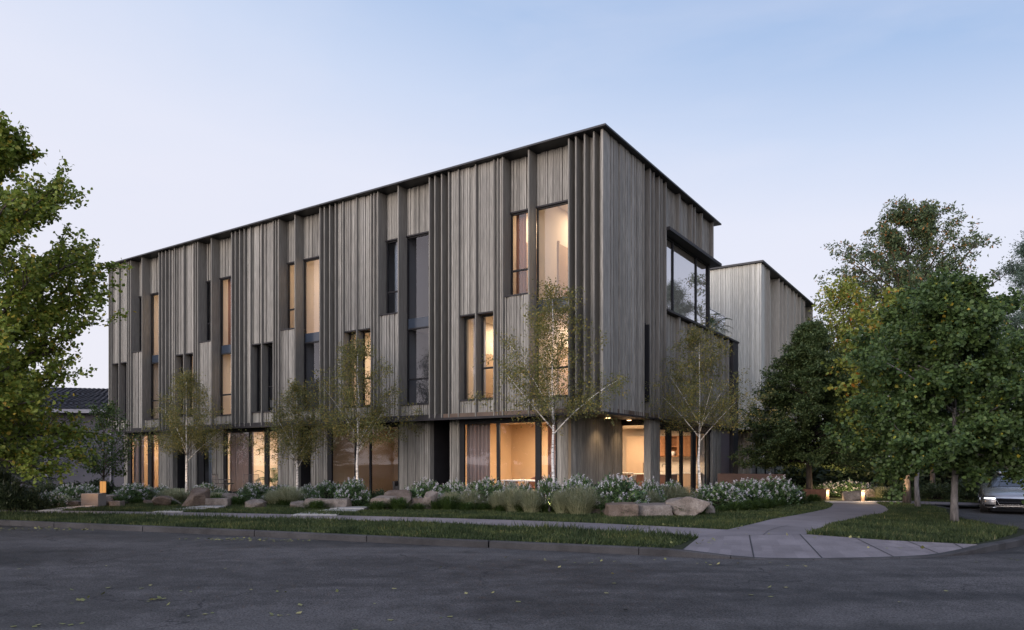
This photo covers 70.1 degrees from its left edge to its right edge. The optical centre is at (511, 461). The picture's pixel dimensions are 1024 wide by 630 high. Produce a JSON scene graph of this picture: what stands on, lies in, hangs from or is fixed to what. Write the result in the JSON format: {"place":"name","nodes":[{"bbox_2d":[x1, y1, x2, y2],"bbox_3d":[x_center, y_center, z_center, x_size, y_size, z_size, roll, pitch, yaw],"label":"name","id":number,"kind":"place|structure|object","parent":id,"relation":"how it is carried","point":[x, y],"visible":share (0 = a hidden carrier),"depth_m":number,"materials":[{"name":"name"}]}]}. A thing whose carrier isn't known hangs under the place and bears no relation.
{"place":"outdoors","nodes":[
{"label":"outdoors","id":0,"kind":"place"},
{"bbox_2d":[148,488,188,501],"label":"feather grass","id":1,"kind":"object","parent":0,"point":[179,495],"depth_m":24.75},
{"bbox_2d":[0,510,724,536],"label":"sidewalk","id":2,"kind":"structure","parent":0,"point":[698,531],"depth_m":17.04,"materials":[{"name":"concrete"}]},
{"bbox_2d":[453,489,486,506],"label":"feather grass","id":3,"kind":"object","parent":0,"point":[470,495],"depth_m":20.91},
{"bbox_2d":[0,501,1023,629],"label":"road","id":4,"kind":"structure","parent":0,"point":[220,579],"depth_m":8.84,"materials":[{"name":"asphalt"}]},
{"bbox_2d":[0,523,946,629],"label":"fallen leaves","id":5,"kind":"object","parent":4,"relation":"on","point":[337,590],"visible":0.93,"depth_m":10.38,"materials":[{"name":"yellow plant"}]},
{"bbox_2d":[0,504,1023,559],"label":"kerb","id":6,"kind":"structure","parent":4,"relation":"on","point":[969,550],"depth_m":13.11,"materials":[{"name":"concrete"}]},
{"bbox_2d":[976,471,1023,511],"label":"parked car","id":7,"kind":"object","parent":4,"relation":"on","point":[995,493],"visible":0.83,"depth_m":21.44,"materials":[{"name":"paint"}]},
{"bbox_2d":[0,0,1023,404],"label":"sky","id":8,"kind":"structure","parent":0,"point":[793,124],"materials":[{"name":"blue"}]},
{"bbox_2d":[0,481,1023,548],"bbox_3d":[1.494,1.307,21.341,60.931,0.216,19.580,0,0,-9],"label":"lawn grass","id":9,"kind":"structure","parent":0,"point":[895,521],"depth_m":16.42,"materials":[{"name":"plant"}]},
{"bbox_2d":[0,461,15,491],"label":"evergreen shrub","id":10,"kind":"object","parent":9,"relation":"on","point":[4,476],"visible":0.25,"depth_m":21.47,"materials":[{"name":"green plant"}]},
{"bbox_2d":[0,477,28,510],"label":"evergreen shrub","id":11,"kind":"object","parent":9,"relation":"on","point":[7,497],"visible":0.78,"depth_m":20.73,"materials":[{"name":"green plant"}]},
{"bbox_2d":[10,487,52,510],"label":"evergreen shrub","id":12,"kind":"object","parent":9,"relation":"on","point":[33,499],"visible":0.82,"depth_m":20.95,"materials":[{"name":"green plant"}]},
{"bbox_2d":[0,344,71,488],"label":"spruce tree","id":13,"kind":"object","parent":9,"relation":"on","point":[19,474],"visible":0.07,"depth_m":26.84,"materials":[{"name":"green plant"}]},
{"bbox_2d":[39,490,69,505],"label":"flowering shrub","id":14,"kind":"object","parent":9,"relation":"on","point":[57,500],"visible":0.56,"depth_m":22.15,"materials":[{"name":"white plant"}]},
{"bbox_2d":[1,387,123,486],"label":"neighbour house","id":15,"kind":"structure","parent":9,"relation":"on","point":[81,398],"depth_m":40.99,"materials":[{"name":"tile"}]},
{"bbox_2d":[0,111,135,486],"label":"maple tree","id":16,"kind":"object","parent":9,"relation":"on","point":[21,393],"visible":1,"depth_m":18.38,"materials":[{"name":"green plant"}]},
{"bbox_2d":[50,483,89,500],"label":"flowering shrub","id":17,"kind":"object","parent":9,"relation":"on","point":[72,491],"visible":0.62,"depth_m":24.13,"materials":[{"name":"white plant"}]},
{"bbox_2d":[81,493,105,506],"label":"garden wall","id":18,"kind":"structure","parent":9,"relation":"on","point":[98,499],"depth_m":22.47,"materials":[{"name":"concrete"}]},
{"bbox_2d":[85,477,117,494],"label":"evergreen shrub","id":19,"kind":"object","parent":9,"relation":"on","point":[109,488],"visible":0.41,"depth_m":30.37,"materials":[{"name":"green plant"}]},
{"bbox_2d":[69,397,142,480],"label":"tree","id":20,"kind":"object","parent":9,"relation":"on","point":[110,411],"visible":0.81,"depth_m":31.47,"materials":[{"name":"green plant"}]},
{"bbox_2d":[110,482,161,502],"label":"flowering shrub","id":21,"kind":"object","parent":9,"relation":"on","point":[136,490],"visible":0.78,"depth_m":24.64,"materials":[{"name":"green plant"}]},
{"bbox_2d":[152,496,171,505],"bbox_3d":[-11.101,1.284,23.202,0.580,0.410,0.462,0,0,-17],"label":"boulder","id":22,"kind":"object","parent":9,"relation":"on","point":[163,500],"visible":0.86,"depth_m":23.05,"materials":[{"name":"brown stone"}]},
{"bbox_2d":[123,365,250,496],"bbox_3d":[-13.466,-1.174,29.582,4.583,5.452,5.071,0,0,-37],"label":"birch tree","id":23,"kind":"object","parent":9,"relation":"on","point":[174,424],"visible":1,"depth_m":29.15,"materials":[{"name":"green plant"}]},
{"bbox_2d":[182,487,209,506],"bbox_3d":[-9.774,1.189,22.672,0.827,0.762,0.608,0,0,27],"label":"boulder","id":24,"kind":"object","parent":9,"relation":"on","point":[197,496],"visible":0.67,"depth_m":22.46,"materials":[{"name":"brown stone"}]},
{"bbox_2d":[205,498,230,505],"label":"garden wall","id":25,"kind":"structure","parent":9,"relation":"on","point":[217,501],"depth_m":22.47,"materials":[{"name":"grey stone"}]},
{"bbox_2d":[235,481,275,500],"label":"flowering shrub","id":26,"kind":"object","parent":9,"relation":"on","point":[250,491],"visible":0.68,"depth_m":24.66,"materials":[{"name":"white plant"}]},
{"bbox_2d":[264,486,311,504],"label":"feather grass","id":27,"kind":"object","parent":9,"relation":"on","point":[288,493],"depth_m":22.81,"materials":[{"name":"plant"}]},
{"bbox_2d":[240,376,342,500],"bbox_3d":[-7.791,-0.750,25.935,3.261,4.604,3.632,0,0,0],"label":"birch tree","id":28,"kind":"object","parent":9,"relation":"on","point":[297,391],"visible":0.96,"depth_m":25.66,"materials":[{"name":"green plant"}]},
{"bbox_2d":[311,480,342,498],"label":"flowering shrub","id":29,"kind":"object","parent":9,"relation":"on","point":[329,489],"visible":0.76,"depth_m":24.74,"materials":[{"name":"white plant"}]},
{"bbox_2d":[322,498,351,507],"bbox_3d":[-5.229,1.304,21.820,0.810,0.409,0.648,0,0,0],"label":"boulder","id":30,"kind":"object","parent":9,"relation":"on","point":[338,502],"visible":0.62,"depth_m":21.52,"materials":[{"name":"grey stone"}]},
{"bbox_2d":[1,507,697,538],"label":"grass edge","id":31,"kind":"object","parent":9,"relation":"on","point":[456,522],"depth_m":17.07,"materials":[{"name":"plant"}]},
{"bbox_2d":[333,477,371,505],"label":"flowering shrub","id":32,"kind":"object","parent":9,"relation":"on","point":[354,493],"visible":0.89,"depth_m":22.49,"materials":[{"name":"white plant"}]},
{"bbox_2d":[301,332,425,481],"bbox_3d":[-4.952,-1.395,24.397,4.472,5.894,5.128,0,0,0],"label":"birch tree","id":33,"kind":"object","parent":9,"relation":"on","point":[369,419],"visible":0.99,"depth_m":24.04,"materials":[{"name":"green plant"}]},
{"bbox_2d":[379,497,414,509],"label":"sedge clump","id":34,"kind":"object","parent":9,"relation":"on","point":[401,503],"visible":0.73,"depth_m":20.98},
{"bbox_2d":[384,489,411,504],"bbox_3d":[-3.491,1.218,22.372,0.899,0.703,0.719,0,0,0],"label":"boulder","id":35,"kind":"object","parent":9,"relation":"on","point":[404,493],"visible":0.31,"depth_m":22.32,"materials":[{"name":"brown stone"}]},
{"bbox_2d":[404,476,442,497],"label":"flowering shrub","id":36,"kind":"object","parent":9,"relation":"on","point":[421,490],"visible":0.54,"depth_m":22.67,"materials":[{"name":"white plant"}]},
{"bbox_2d":[108,123,738,498],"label":"townhouse block","id":37,"kind":"structure","parent":9,"relation":"on","point":[619,229],"depth_m":26.05,"materials":[{"name":"grey wood"}]},
{"bbox_2d":[134,436,143,483],"bbox_3d":[-18.535,-0.020,36.258,0.880,2.700,0.106,0,0,33],"label":"curtain","id":38,"kind":"object","parent":37,"relation":"hanging from","point":[136,465],"visible":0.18,"depth_m":36.30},
{"bbox_2d":[128,431,158,488],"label":"window","id":39,"kind":"structure","parent":37,"relation":"in","point":[150,456],"depth_m":35.74,"materials":[{"name":"metal"}]},
{"bbox_2d":[144,292,158,419],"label":"window","id":40,"kind":"structure","parent":37,"relation":"in","point":[154,358],"depth_m":34.53,"materials":[{"name":"metal"}]},
{"bbox_2d":[197,429,211,486],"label":"window","id":41,"kind":"structure","parent":37,"relation":"in","point":[200,458],"depth_m":32.96,"materials":[{"name":"glass"}]},
{"bbox_2d":[216,276,230,415],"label":"window","id":42,"kind":"structure","parent":37,"relation":"in","point":[224,349],"depth_m":31.60,"materials":[{"name":"metal"}]},
{"bbox_2d":[228,279,230,344],"bbox_3d":[-12.165,-6.550,31.646,0.405,3.000,0.066,0,0,34],"label":"curtain","id":43,"kind":"object","parent":37,"relation":"hanging from","point":[229,311],"visible":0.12,"depth_m":31.67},
{"bbox_2d":[230,432,253,490],"bbox_3d":[-11.752,-0.020,31.768,1.550,2.700,0.106,0,0,33],"label":"curtain","id":44,"kind":"object","parent":37,"relation":"hanging from","point":[239,463],"visible":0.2,"depth_m":31.82,"materials":[{"name":"fabric"}]},
{"bbox_2d":[223,427,277,492],"bbox_3d":[-11.088,-0.050,31.104,3.650,2.800,0.180,0,0,34],"label":"window","id":45,"kind":"structure","parent":37,"relation":"in","point":[237,430],"depth_m":31.04,"materials":[{"name":"metal"}]},
{"bbox_2d":[252,343,260,412],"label":"window","id":46,"kind":"structure","parent":37,"relation":"in","point":[258,345],"depth_m":30.03,"materials":[{"name":"metal"}]},
{"bbox_2d":[263,341,272,412],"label":"window","id":47,"kind":"structure","parent":37,"relation":"in","point":[271,343],"depth_m":29.64,"materials":[{"name":"metal"}]},
{"bbox_2d":[280,261,293,330],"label":"window","id":48,"kind":"structure","parent":37,"relation":"in","point":[289,263],"depth_m":29.17,"materials":[{"name":"metal"}]},
{"bbox_2d":[300,256,318,411],"bbox_3d":[-7.664,-4.928,28.169,1.350,5.985,0.405,0,0,34],"label":"window","id":49,"kind":"structure","parent":37,"relation":"in","point":[309,338],"depth_m":28.64,"materials":[{"name":"metal"}]},
{"bbox_2d":[327,422,398,494],"bbox_3d":[-5.589,-0.050,27.464,3.720,2.800,0.180,0,0,34],"label":"window","id":50,"kind":"structure","parent":37,"relation":"in","point":[330,457],"depth_m":27.59,"materials":[{"name":"metal"}]},
{"bbox_2d":[379,238,397,315],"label":"window","id":51,"kind":"structure","parent":37,"relation":"in","point":[394,240],"depth_m":26.21,"materials":[{"name":"metal"}]},
{"bbox_2d":[395,242,397,311],"bbox_3d":[-3.921,-6.675,26.164,0.704,2.950,0.066,0,0,33],"label":"curtain","id":52,"kind":"object","parent":37,"relation":"hanging from","point":[396,276],"visible":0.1,"depth_m":26.32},
{"bbox_2d":[401,231,428,405],"bbox_3d":[-3.203,-4.928,25.216,1.350,5.985,0.405,0,0,34],"label":"window","id":53,"kind":"structure","parent":37,"relation":"in","point":[421,322],"depth_m":25.61,"materials":[{"name":"metal"}]},
{"bbox_2d":[460,313,474,400],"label":"window","id":54,"kind":"structure","parent":37,"relation":"in","point":[471,316],"depth_m":24.12,"materials":[{"name":"metal"}]},
{"bbox_2d":[467,424,489,488],"bbox_3d":[-1.135,-0.020,24.739,0.945,2.700,0.106,0,0,33],"label":"curtain","id":55,"kind":"object","parent":37,"relation":"hanging from","point":[478,452],"visible":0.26,"depth_m":24.72,"materials":[{"name":"fabric"}]},
{"bbox_2d":[473,317,485,397],"bbox_3d":[-1.073,-3.260,24.231,0.480,3.180,0.066,0,0,33],"label":"curtain","id":56,"kind":"object","parent":37,"relation":"hanging from","point":[474,356],"visible":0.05,"depth_m":24.34,"materials":[{"name":"fabric"}]},
{"bbox_2d":[477,311,492,399],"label":"window","id":57,"kind":"structure","parent":37,"relation":"in","point":[484,314],"depth_m":23.74,"materials":[{"name":"metal"}]},
{"bbox_2d":[486,354,492,397],"bbox_3d":[-0.736,-2.725,26.050,0.028,2.149,0.900,0,0,34],"label":"interior door","id":58,"kind":"structure","parent":37,"relation":"in","point":[489,372],"depth_m":25.93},
{"bbox_2d":[459,416,556,488],"bbox_3d":[-0.151,-0.050,23.863,3.820,2.800,0.180,0,0,34],"label":"window","id":59,"kind":"structure","parent":37,"relation":"in","point":[538,430],"depth_m":23.97,"materials":[{"name":"metal"}]},
{"bbox_2d":[504,208,527,296],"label":"window","id":60,"kind":"structure","parent":37,"relation":"in","point":[523,211],"depth_m":23.26,"materials":[{"name":"metal"}]},
{"bbox_2d":[516,214,525,293],"bbox_3d":[0.300,-6.675,23.370,0.360,2.950,0.066,0,0,33],"label":"curtain","id":61,"kind":"object","parent":37,"relation":"hanging from","point":[521,250],"visible":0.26,"depth_m":23.36,"materials":[{"name":"fabric"}]},
{"bbox_2d":[531,199,567,398],"bbox_3d":[1.258,-4.928,22.263,1.350,5.985,0.405,0,0,34],"label":"window","id":62,"kind":"structure","parent":37,"relation":"in","point":[559,203],"depth_m":22.68,"materials":[{"name":"metal"}]},
{"bbox_2d":[548,422,554,477],"bbox_3d":[1.344,-0.020,23.098,0.440,2.700,0.106,0,0,34],"label":"curtain","id":63,"kind":"object","parent":37,"relation":"hanging from","point":[549,449],"visible":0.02,"depth_m":23.18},
{"bbox_2d":[560,244,567,296],"bbox_3d":[1.798,-6.075,24.372,0.028,2.149,0.900,0,0,34],"label":"interior door","id":64,"kind":"structure","parent":37,"relation":"in","point":[563,250],"depth_m":24.21,"materials":[{"name":"wood"}]},
{"bbox_2d":[560,348,567,394],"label":"window","id":65,"kind":"structure","parent":37,"relation":"in","point":[563,363],"depth_m":24.26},
{"bbox_2d":[626,436,643,472],"bbox_3d":[5.339,0.115,30.864,0.850,2.370,0.645,0,0,34],"label":"tall cabinet","id":66,"kind":"object","parent":37,"relation":"on","point":[634,454],"visible":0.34,"depth_m":30.61,"materials":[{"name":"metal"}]},
{"bbox_2d":[645,323,649,402],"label":"window","id":67,"kind":"structure","parent":37,"relation":"in","point":[647,327],"depth_m":23.85,"materials":[{"name":"metal"}]},
{"bbox_2d":[628,473,678,489],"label":"kitchen island","id":68,"kind":"structure","parent":37,"relation":"in","point":[639,477],"depth_m":28.20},
{"bbox_2d":[660,435,698,456],"bbox_3d":[6.672,-0.625,30.115,2.100,0.850,0.422,0,0,34],"label":"wall cabinet","id":69,"kind":"object","parent":37,"relation":"attached to","point":[686,445],"depth_m":29.81,"materials":[{"name":"brown wood"}]},
{"bbox_2d":[660,472,702,494],"bbox_3d":[6.643,0.900,29.980,2.200,0.900,0.620,0,0,34],"label":"kitchen counter","id":70,"kind":"object","parent":37,"relation":"on","point":[686,478],"visible":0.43,"depth_m":29.42,"materials":[{"name":"stone"}]},
{"bbox_2d":[660,421,710,494],"bbox_3d":[6.436,-0.020,27.358,0.250,2.740,5.580,0,0,34],"label":"window","id":71,"kind":"structure","parent":37,"relation":"in","point":[668,438],"depth_m":27.01,"materials":[{"name":"metal"}]},
{"bbox_2d":[667,237,707,326],"bbox_3d":[6.488,-6.590,27.390,0.076,2.680,5.170,0,0,34],"label":"window","id":72,"kind":"structure","parent":37,"relation":"in","point":[686,273],"depth_m":27.52,"materials":[{"name":"glass"}]},
{"bbox_2d":[422,490,437,508],"bbox_3d":[-2.422,1.210,21.493,0.475,0.712,0.373,0,0,0],"label":"boulder","id":73,"kind":"object","parent":9,"relation":"on","point":[430,495],"visible":0.51,"depth_m":21.38,"materials":[{"name":"stone"}]},
{"bbox_2d":[435,496,461,509],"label":"sedge clump","id":74,"kind":"object","parent":9,"relation":"on","point":[448,503],"visible":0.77,"depth_m":20.97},
{"bbox_2d":[437,477,467,506],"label":"flowering shrub","id":75,"kind":"object","parent":9,"relation":"on","point":[455,487],"visible":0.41,"depth_m":22.03,"materials":[{"name":"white plant"}]},
{"bbox_2d":[458,475,507,505],"bbox_3d":[-0.784,0.918,21.573,1.772,1.043,1.758,0,0,40],"label":"flowering shrub","id":76,"kind":"object","parent":9,"relation":"on","point":[489,486],"visible":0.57,"depth_m":21.31,"materials":[{"name":"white plant"}]},
{"bbox_2d":[480,490,506,510],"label":"feather grass","id":77,"kind":"object","parent":9,"relation":"on","point":[492,501],"depth_m":20.45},
{"bbox_2d":[496,488,525,512],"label":"feather grass","id":78,"kind":"object","parent":9,"relation":"on","point":[509,498],"depth_m":20.18,"materials":[{"name":"plant"}]},
{"bbox_2d":[513,489,549,512],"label":"feather grass","id":79,"kind":"object","parent":9,"relation":"on","point":[530,502],"depth_m":19.84,"materials":[{"name":"plant"}]},
{"bbox_2d":[532,474,562,510],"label":"flowering shrub","id":80,"kind":"object","parent":9,"relation":"on","point":[547,485],"visible":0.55,"depth_m":20.15,"materials":[{"name":"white plant"}]},
{"bbox_2d":[462,277,635,487],"bbox_3d":[1.046,-1.822,20.466,4.921,6.745,4.942,0,0,0],"label":"birch tree","id":81,"kind":"object","parent":9,"relation":"on","point":[545,380],"visible":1,"depth_m":20.03,"materials":[{"name":"green plant"}]},
{"bbox_2d":[547,489,575,513],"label":"feather grass","id":82,"kind":"object","parent":9,"relation":"on","point":[558,508],"depth_m":19.37,"materials":[{"name":"plant"}]},
{"bbox_2d":[553,472,599,508],"bbox_3d":[1.801,0.861,19.870,1.427,1.162,1.365,0,0,-44],"label":"flowering shrub","id":83,"kind":"object","parent":9,"relation":"on","point":[577,482],"visible":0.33,"depth_m":19.70,"materials":[{"name":"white plant"}]},
{"bbox_2d":[553,485,604,514],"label":"feather grass","id":84,"kind":"object","parent":9,"relation":"on","point":[580,502],"depth_m":18.97,"materials":[{"name":"plant"}]},
{"bbox_2d":[604,502,638,516],"bbox_3d":[2.800,1.281,18.705,0.866,0.473,0.693,0,0,0],"label":"boulder","id":85,"kind":"object","parent":9,"relation":"on","point":[614,509],"visible":0.73,"depth_m":18.40,"materials":[{"name":"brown stone"}]},
{"bbox_2d":[592,472,650,513],"bbox_3d":[2.831,0.856,19.663,1.799,1.145,1.765,0,0,14],"label":"flowering shrub","id":86,"kind":"object","parent":9,"relation":"on","point":[624,489],"visible":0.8,"depth_m":19.37,"materials":[{"name":"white plant"}]},
{"bbox_2d":[641,476,666,502],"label":"flowering shrub","id":87,"kind":"object","parent":9,"relation":"on","point":[652,487],"visible":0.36,"depth_m":21.32,"materials":[{"name":"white plant"}]},
{"bbox_2d":[636,502,672,516],"bbox_3d":[3.646,1.291,18.923,0.992,0.442,0.793,0,0,0],"label":"boulder","id":88,"kind":"object","parent":9,"relation":"on","point":[657,509],"visible":0.59,"depth_m":18.55,"materials":[{"name":"grey stone"}]},
{"bbox_2d":[665,496,710,515],"bbox_3d":[4.498,1.210,18.953,1.117,0.630,0.910,0,0,0],"label":"boulder","id":89,"kind":"object","parent":9,"relation":"on","point":[695,506],"visible":0.76,"depth_m":18.59,"materials":[{"name":"stone"}]},
{"bbox_2d":[637,317,794,487],"bbox_3d":[6.243,-1.597,23.947,5.084,6.299,4.819,0,0,0],"label":"birch tree","id":90,"kind":"object","parent":9,"relation":"on","point":[690,403],"visible":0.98,"depth_m":23.76,"materials":[{"name":"green plant"}]},
{"bbox_2d":[691,481,747,508],"bbox_3d":[6.192,0.999,21.913,1.947,0.875,1.921,0,0,12],"label":"flowering shrub","id":91,"kind":"object","parent":9,"relation":"on","point":[710,494],"visible":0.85,"depth_m":21.53,"materials":[{"name":"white plant"}]},
{"bbox_2d":[717,477,775,502],"bbox_3d":[7.386,0.949,23.002,1.866,0.956,1.679,0,0,-18],"label":"flowering shrub","id":92,"kind":"object","parent":9,"relation":"on","point":[757,491],"visible":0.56,"depth_m":22.73,"materials":[{"name":"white plant"}]},
{"bbox_2d":[718,473,785,495],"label":"planter wall","id":93,"kind":"structure","parent":9,"relation":"on","point":[728,478],"depth_m":28.58,"materials":[{"name":"concrete"}]},
{"bbox_2d":[704,260,815,484],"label":"townhouse block","id":94,"kind":"structure","parent":9,"relation":"on","point":[764,306],"depth_m":36.05,"materials":[{"name":"grey wood"}]},
{"bbox_2d":[751,473,805,504],"bbox_3d":[8.503,0.902,23.630,1.962,1.064,1.827,0,0,-25],"label":"flowering shrub","id":95,"kind":"object","parent":9,"relation":"on","point":[777,488],"visible":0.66,"depth_m":23.35,"materials":[{"name":"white plant"}]},
{"bbox_2d":[771,464,827,486],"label":"evergreen shrub","id":96,"kind":"object","parent":9,"relation":"on","point":[797,476],"visible":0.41,"depth_m":32.64,"materials":[{"name":"green plant"}]},
{"bbox_2d":[727,318,896,488],"bbox_3d":[11.626,-1.989,28.201,5.719,7.129,6.027,0,0,-28],"label":"hornbeam tree","id":97,"kind":"object","parent":9,"relation":"on","point":[813,403],"visible":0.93,"depth_m":27.56,"materials":[{"name":"green plant"}]},
{"bbox_2d":[797,275,880,447],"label":"yellowing tree","id":98,"kind":"object","parent":9,"relation":"on","point":[846,290],"visible":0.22,"depth_m":41.38,"materials":[{"name":"green plant"}]},
{"bbox_2d":[828,479,875,496],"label":"flowering shrub","id":99,"kind":"object","parent":9,"relation":"on","point":[849,485],"visible":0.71,"depth_m":28.74,"materials":[{"name":"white plant"}]},
{"bbox_2d":[842,490,866,500],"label":"planter wall","id":100,"kind":"structure","parent":9,"relation":"on","point":[851,495],"depth_m":26.36,"materials":[{"name":"concrete"}]},
{"bbox_2d":[812,454,925,488],"bbox_3d":[15.275,0.511,30.974,4.718,2.050,4.400,0,0,0],"label":"evergreen shrub","id":101,"kind":"object","parent":9,"relation":"on","point":[861,476],"visible":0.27,"depth_m":30.15,"materials":[{"name":"green plant"}]},
{"bbox_2d":[820,284,981,502],"bbox_3d":[13.465,-2.296,24.599,4.824,7.743,4.746,0,0,-32],"label":"tree","id":102,"kind":"object","parent":9,"relation":"on","point":[891,299],"visible":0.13,"depth_m":24.97,"materials":[{"name":"green plant"}]},
{"bbox_2d":[842,276,985,506],"bbox_3d":[12.311,-1.959,22.311,4.091,7.070,4.286,0,0,24],"label":"linden tree","id":103,"kind":"object","parent":9,"relation":"on","point":[866,338],"visible":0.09,"depth_m":22.49,"materials":[{"name":"green plant"}]},
{"bbox_2d":[813,195,1023,390],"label":"ash tree","id":104,"kind":"object","parent":9,"relation":"on","point":[919,223],"visible":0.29,"depth_m":48.65,"materials":[{"name":"green plant"}]},
{"bbox_2d":[820,263,1023,521],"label":"linden tree","id":105,"kind":"object","parent":9,"relation":"on","point":[955,316],"visible":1,"depth_m":16.45,"materials":[{"name":"green plant"}]},
{"bbox_2d":[913,480,950,499],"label":"evergreen shrub","id":106,"kind":"object","parent":9,"relation":"on","point":[930,491],"visible":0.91,"depth_m":26.20,"materials":[{"name":"green plant"}]},
{"bbox_2d":[942,478,979,499],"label":"evergreen shrub","id":107,"kind":"object","parent":9,"relation":"on","point":[964,493],"visible":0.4,"depth_m":26.00,"materials":[{"name":"green plant"}]},
{"bbox_2d":[919,461,1008,489],"bbox_3d":[19.019,0.382,31.592,4.876,2.251,4.978,0,0,-17],"label":"evergreen shrub","id":108,"kind":"object","parent":9,"relation":"on","point":[945,478],"visible":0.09,"depth_m":30.43,"materials":[{"name":"green plant"}]},
{"bbox_2d":[991,230,1023,339],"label":"leafy tree","id":109,"kind":"object","parent":9,"relation":"on","point":[1018,271],"visible":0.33,"depth_m":45.19,"materials":[{"name":"green plant"}]},
{"bbox_2d":[660,485,715,500],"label":"feather grass","id":110,"kind":"object","parent":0,"point":[677,493],"depth_m":21.95,"materials":[{"name":"plant"}]},
{"bbox_2d":[684,501,979,557],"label":"path","id":111,"kind":"structure","parent":0,"point":[778,543],"depth_m":12.98,"materials":[{"name":"concrete"}]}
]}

